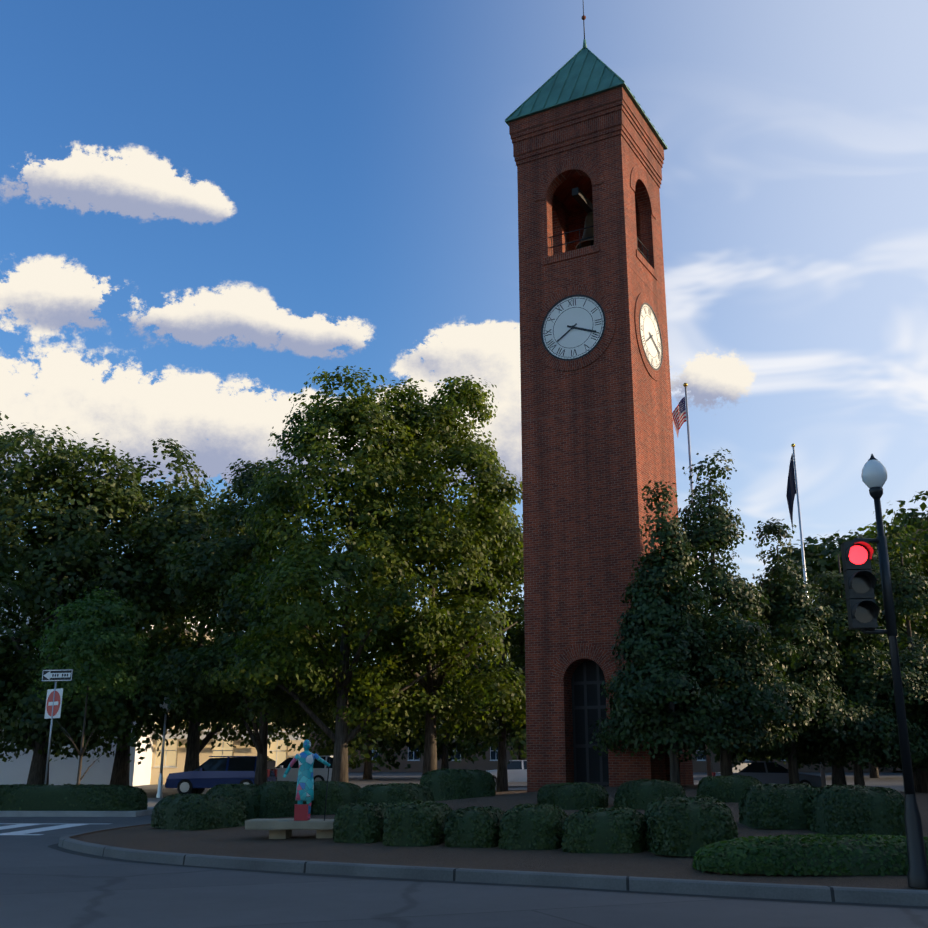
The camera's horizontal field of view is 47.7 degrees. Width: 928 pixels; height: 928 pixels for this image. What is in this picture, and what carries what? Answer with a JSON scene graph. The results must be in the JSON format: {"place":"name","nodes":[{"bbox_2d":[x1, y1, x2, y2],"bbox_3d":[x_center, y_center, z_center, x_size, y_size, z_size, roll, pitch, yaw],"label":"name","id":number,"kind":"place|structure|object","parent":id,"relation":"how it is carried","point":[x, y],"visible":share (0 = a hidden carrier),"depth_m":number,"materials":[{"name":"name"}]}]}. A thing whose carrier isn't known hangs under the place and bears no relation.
{"place":"outdoors","nodes":[
{"label":"outdoors","id":0,"kind":"place"},
{"bbox_2d":[0,798,162,816],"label":"curb","id":1,"kind":"structure","parent":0,"point":[152,802],"depth_m":31.37,"materials":[{"name":"concrete"}]},
{"bbox_2d":[41,669,72,783],"bbox_3d":[-13.560,8.973,34.459,1.121,4.414,0.281,-8,-18,25],"label":"street sign","id":2,"kind":"object","parent":1,"relation":"on","point":[53,703],"visible":0.98,"depth_m":34.91,"materials":[{"name":"silver metal"}]},
{"bbox_2d":[0,413,113,761],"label":"tree","id":3,"kind":"object","parent":1,"relation":"on","point":[49,522],"visible":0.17,"depth_m":50.95,"materials":[{"name":"green plant"}]},
{"bbox_2d":[0,783,147,810],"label":"hedge","id":4,"kind":"object","parent":1,"relation":"on","point":[64,797],"visible":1,"depth_m":32.04,"materials":[{"name":"green plant"}]},
{"bbox_2d":[32,587,150,783],"bbox_3d":[-13.548,8.300,37.739,3.831,7.835,4.079,9,-18,-29],"label":"young tree","id":5,"kind":"object","parent":1,"relation":"on","point":[96,641],"visible":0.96,"depth_m":37.45,"materials":[{"name":"green plant"}]},
{"bbox_2d":[0,425,212,784],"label":"tree","id":6,"kind":"object","parent":1,"relation":"on","point":[31,703],"visible":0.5,"depth_m":47.84,"materials":[{"name":"green plant"}]},
{"bbox_2d":[3,438,253,785],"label":"tree","id":7,"kind":"object","parent":1,"relation":"on","point":[120,771],"visible":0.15,"depth_m":52.10,"materials":[{"name":"green plant"}]},
{"bbox_2d":[156,697,172,797],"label":"street lamp","id":8,"kind":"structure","parent":1,"relation":"on","point":[159,794],"depth_m":45.27,"materials":[{"name":"silver metal"}]},
{"bbox_2d":[44,478,332,793],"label":"tree","id":9,"kind":"object","parent":1,"relation":"on","point":[194,517],"visible":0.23,"depth_m":48.40,"materials":[{"name":"green plant"}]},
{"bbox_2d":[0,772,927,927],"bbox_3d":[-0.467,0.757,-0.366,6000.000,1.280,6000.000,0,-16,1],"label":"ground","id":10,"kind":"structure","parent":0,"point":[43,884],"depth_m":11.73,"materials":[{"name":"grey asphalt"}]},
{"bbox_2d":[0,823,87,834],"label":"road markings","id":11,"kind":"object","parent":10,"relation":"on","point":[24,832],"visible":1,"depth_m":25.89,"materials":[{"name":"paint"}]},
{"bbox_2d":[0,583,215,785],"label":"white building","id":12,"kind":"structure","parent":10,"relation":"on","point":[13,770],"depth_m":61.73,"materials":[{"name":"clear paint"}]},
{"bbox_2d":[165,756,277,793],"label":"blue suv","id":13,"kind":"object","parent":10,"relation":"on","point":[210,772],"visible":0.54,"depth_m":47.15,"materials":[{"name":"blue paint"}]},
{"bbox_2d":[150,629,304,784],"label":"cream building","id":14,"kind":"structure","parent":10,"relation":"on","point":[174,757],"depth_m":66.31,"materials":[{"name":"paint"}]},
{"bbox_2d":[141,456,360,784],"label":"tree","id":15,"kind":"object","parent":10,"relation":"on","point":[235,553],"visible":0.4,"depth_m":44.07,"materials":[{"name":"green plant"}]},
{"bbox_2d":[275,756,332,781],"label":"white suv","id":16,"kind":"object","parent":10,"relation":"on","point":[320,771],"visible":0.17,"depth_m":56.68,"materials":[{"name":"white paint"}]},
{"bbox_2d":[305,612,451,778],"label":"tree","id":17,"kind":"object","parent":10,"relation":"on","point":[370,741],"visible":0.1,"depth_m":78.57,"materials":[{"name":"green plant"}]},
{"bbox_2d":[364,646,519,768],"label":"tree","id":18,"kind":"object","parent":10,"relation":"on","point":[444,756],"visible":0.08,"depth_m":80.05,"materials":[{"name":"green plant"}]},
{"bbox_2d":[448,597,526,762],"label":"tree","id":19,"kind":"object","parent":10,"relation":"on","point":[520,738],"visible":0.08,"depth_m":76.60,"materials":[{"name":"green plant"}]},
{"bbox_2d":[488,760,526,784],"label":"vehicle","id":20,"kind":"object","parent":10,"relation":"on","point":[516,770],"visible":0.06,"depth_m":59.42,"materials":[{"name":"white paint"}]},
{"bbox_2d":[505,2,693,791],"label":"clock tower","id":21,"kind":"structure","parent":10,"relation":"on","point":[589,148],"depth_m":34.84,"materials":[{"name":"brick"}]},
{"bbox_2d":[308,667,901,772],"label":"building row","id":22,"kind":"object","parent":10,"relation":"on","point":[490,762],"depth_m":107.55,"materials":[{"name":"brown brick"}]},
{"bbox_2d":[672,383,711,775],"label":"flagpole","id":23,"kind":"object","parent":10,"relation":"on","point":[680,415],"visible":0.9,"depth_m":40.29,"materials":[{"name":"silver metal"}]},
{"bbox_2d":[694,640,800,766],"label":"tree","id":24,"kind":"object","parent":10,"relation":"on","point":[717,757],"depth_m":80.27,"materials":[{"name":"green plant"}]},
{"bbox_2d":[712,761,821,786],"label":"car","id":25,"kind":"object","parent":10,"relation":"on","point":[765,772],"visible":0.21,"depth_m":48.78,"materials":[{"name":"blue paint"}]},
{"bbox_2d":[816,511,927,792],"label":"tree","id":26,"kind":"object","parent":10,"relation":"on","point":[871,532],"visible":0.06,"depth_m":52.63,"materials":[{"name":"green plant"}]},
{"bbox_2d":[870,764,878,777],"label":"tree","id":27,"kind":"object","parent":10,"relation":"on","point":[874,773],"depth_m":81.71,"materials":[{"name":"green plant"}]},
{"bbox_2d":[873,491,927,637],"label":"tree","id":28,"kind":"object","parent":10,"relation":"on","point":[910,518],"visible":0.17,"depth_m":49.75,"materials":[{"name":"green plant"}]},
{"bbox_2d":[875,517,927,770],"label":"brown building","id":29,"kind":"structure","parent":10,"relation":"on","point":[897,768],"depth_m":102.31,"materials":[{"name":"brick"}]},
{"bbox_2d":[0,0,927,663],"label":"sky","id":30,"kind":"structure","parent":0,"point":[207,207],"materials":[{"name":"blue"}]},
{"bbox_2d":[48,843,927,908],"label":"curb","id":31,"kind":"structure","parent":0,"point":[55,846],"depth_m":13.59,"materials":[{"name":"grey concrete"}]},
{"bbox_2d":[58,785,927,905],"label":"roundabout island","id":32,"kind":"structure","parent":0,"point":[298,851],"depth_m":14.99,"materials":[{"name":"soil"}]},
{"bbox_2d":[150,793,246,830],"bbox_3d":[-5.529,7.207,21.827,1.394,0.694,2.267,14,-21,-40],"label":"hedge","id":33,"kind":"object","parent":32,"relation":"on","point":[186,812],"visible":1,"depth_m":21.16,"materials":[{"name":"green plant"}]},
{"bbox_2d":[206,784,259,818],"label":"hedge","id":34,"kind":"object","parent":32,"relation":"on","point":[248,795],"visible":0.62,"depth_m":23.73,"materials":[{"name":"green plant"}]},
{"bbox_2d":[258,780,312,817],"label":"hedge","id":35,"kind":"object","parent":32,"relation":"on","point":[277,799],"visible":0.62,"depth_m":23.51,"materials":[{"name":"green plant"}]},
{"bbox_2d":[245,818,334,838],"bbox_3d":[-2.823,6.456,18.485,1.969,0.390,0.796,-2,-16,7],"label":"bench","id":36,"kind":"object","parent":32,"relation":"on","point":[282,828],"visible":0.62,"depth_m":18.22,"materials":[{"name":"grey concrete"}]},
{"bbox_2d":[283,740,330,820],"bbox_3d":[-2.797,5.623,18.645,0.834,1.423,0.356,2,-16,-7],"label":"mosaic figure sculpture","id":37,"kind":"object","parent":36,"relation":"on","point":[306,757],"visible":1,"depth_m":18.66,"materials":[{"name":"multicoloured ceramic"}]},
{"bbox_2d":[312,780,360,814],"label":"hedge","id":38,"kind":"object","parent":32,"relation":"on","point":[339,793],"visible":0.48,"depth_m":23.80,"materials":[{"name":"green plant"}]},
{"bbox_2d":[201,365,497,782],"bbox_3d":[-4.417,4.372,41.190,11.087,16.938,10.798,8,-18,-24],"label":"tree","id":39,"kind":"object","parent":32,"relation":"on","point":[301,656],"visible":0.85,"depth_m":39.58,"materials":[{"name":"green plant"}]},
{"bbox_2d":[333,801,392,843],"bbox_3d":[-1.654,6.152,18.080,0.880,0.652,1.393,-6,-17,19],"label":"hedge","id":40,"kind":"object","parent":32,"relation":"on","point":[360,822],"visible":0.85,"depth_m":17.54,"materials":[{"name":"green plant"}]},
{"bbox_2d":[355,783,434,804],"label":"hedge","id":41,"kind":"object","parent":32,"relation":"on","point":[393,793],"visible":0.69,"depth_m":22.86,"materials":[{"name":"green plant"}]},
{"bbox_2d":[382,800,452,846],"bbox_3d":[-0.749,5.965,17.463,1.027,0.696,1.414,-5,-17,17],"label":"hedge","id":42,"kind":"object","parent":32,"relation":"on","point":[418,823],"visible":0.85,"depth_m":16.91,"materials":[{"name":"green plant"}]},
{"bbox_2d":[316,375,525,774],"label":"tree","id":43,"kind":"object","parent":32,"relation":"on","point":[469,456],"visible":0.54,"depth_m":41.61,"materials":[{"name":"green plant"}]},
{"bbox_2d":[419,768,495,800],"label":"hedge","id":44,"kind":"object","parent":32,"relation":"on","point":[442,784],"visible":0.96,"depth_m":27.90,"materials":[{"name":"green plant"}]},
{"bbox_2d":[444,806,504,847],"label":"hedge","id":45,"kind":"object","parent":32,"relation":"on","point":[473,827],"visible":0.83,"depth_m":16.53,"materials":[{"name":"green plant"}]},
{"bbox_2d":[428,494,525,791],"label":"tree","id":46,"kind":"object","parent":32,"relation":"on","point":[518,642],"visible":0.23,"depth_m":46.11,"materials":[{"name":"green plant"}]},
{"bbox_2d":[498,803,567,849],"bbox_3d":[1.133,5.739,16.683,1.040,0.684,1.415,-5,-17,17],"label":"hedge","id":47,"kind":"object","parent":32,"relation":"on","point":[528,826],"visible":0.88,"depth_m":16.11,"materials":[{"name":"green plant"}]},
{"bbox_2d":[537,782,608,809],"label":"hedge","id":48,"kind":"object","parent":32,"relation":"on","point":[573,796],"visible":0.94,"depth_m":22.69,"materials":[{"name":"green plant"}]},
{"bbox_2d":[561,806,646,853],"bbox_3d":[2.198,5.597,16.128,1.274,0.641,1.526,-4,-17,15],"label":"hedge","id":49,"kind":"object","parent":32,"relation":"on","point":[615,830],"visible":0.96,"depth_m":15.52,"materials":[{"name":"green plant"}]},
{"bbox_2d":[613,779,685,809],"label":"hedge","id":50,"kind":"object","parent":32,"relation":"on","point":[639,794],"visible":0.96,"depth_m":22.22,"materials":[{"name":"green plant"}]},
{"bbox_2d":[600,479,748,784],"bbox_3d":[5.664,4.665,29.527,4.222,8.615,4.201,7,-17,-22],"label":"tree","id":51,"kind":"object","parent":32,"relation":"on","point":[653,624],"visible":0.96,"depth_m":28.80,"materials":[{"name":"green plant"}]},
{"bbox_2d":[643,795,737,856],"bbox_3d":[3.349,5.371,15.701,1.338,0.802,2.002,-2,-16,6],"label":"hedge","id":52,"kind":"object","parent":32,"relation":"on","point":[689,826],"visible":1,"depth_m":14.87,"materials":[{"name":"green plant"}]},
{"bbox_2d":[589,448,818,775],"bbox_3d":[6.817,4.446,30.944,6.046,9.815,6.237,13,-20,-37],"label":"tree","id":53,"kind":"object","parent":32,"relation":"on","point":[737,601],"visible":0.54,"depth_m":29.23,"materials":[{"name":"green plant"}]},
{"bbox_2d":[697,775,761,802],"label":"hedge","id":54,"kind":"object","parent":32,"relation":"on","point":[726,789],"visible":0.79,"depth_m":23.13,"materials":[{"name":"green plant"}]},
{"bbox_2d":[738,783,816,829],"bbox_3d":[5.605,6.003,18.498,1.381,0.755,1.602,0,-16,0],"label":"hedge","id":55,"kind":"object","parent":32,"relation":"on","point":[773,806],"visible":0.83,"depth_m":17.88,"materials":[{"name":"green plant"}]},
{"bbox_2d":[786,443,825,786],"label":"flagpole","id":56,"kind":"object","parent":32,"relation":"on","point":[792,488],"visible":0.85,"depth_m":45.03,"materials":[{"name":"silver metal"}]},
{"bbox_2d":[730,517,882,783],"bbox_3d":[9.814,5.631,31.854,4.819,8.066,5.259,-10,-19,31],"label":"tree","id":57,"kind":"object","parent":32,"relation":"on","point":[796,619],"visible":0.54,"depth_m":30.96,"materials":[{"name":"green plant"}]},
{"bbox_2d":[692,833,927,875],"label":"low hedge","id":58,"kind":"object","parent":32,"relation":"on","point":[819,854],"visible":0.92,"depth_m":12.98,"materials":[{"name":"green plant"}]},
{"bbox_2d":[756,530,927,784],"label":"tree","id":59,"kind":"object","parent":32,"relation":"on","point":[818,554],"visible":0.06,"depth_m":48.53,"materials":[{"name":"green plant"}]},
{"bbox_2d":[780,554,927,785],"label":"tree","id":60,"kind":"object","parent":32,"relation":"on","point":[864,665],"visible":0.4,"depth_m":31.36,"materials":[{"name":"green plant"}]},
{"bbox_2d":[806,784,905,835],"bbox_3d":[6.449,5.670,17.207,1.398,0.827,1.721,1,-16,-4],"label":"hedge","id":61,"kind":"object","parent":32,"relation":"on","point":[841,810],"visible":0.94,"depth_m":16.56,"materials":[{"name":"green plant"}]},
{"bbox_2d":[844,527,927,792],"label":"tree","id":62,"kind":"object","parent":32,"relation":"on","point":[919,658],"visible":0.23,"depth_m":33.93,"materials":[{"name":"green plant"}]},
{"bbox_2d":[861,454,927,887],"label":"street lamp","id":63,"kind":"object","parent":32,"relation":"on","point":[874,474],"visible":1,"depth_m":12.29,"materials":[{"name":"black metal"}]},
{"bbox_2d":[841,536,897,635],"bbox_3d":[4.940,1.448,12.714,0.556,1.225,0.489,-2,-16,7],"label":"traffic light","id":64,"kind":"object","parent":63,"relation":"attached to","point":[863,609],"visible":0.98,"depth_m":12.74,"materials":[{"name":"black metal"}]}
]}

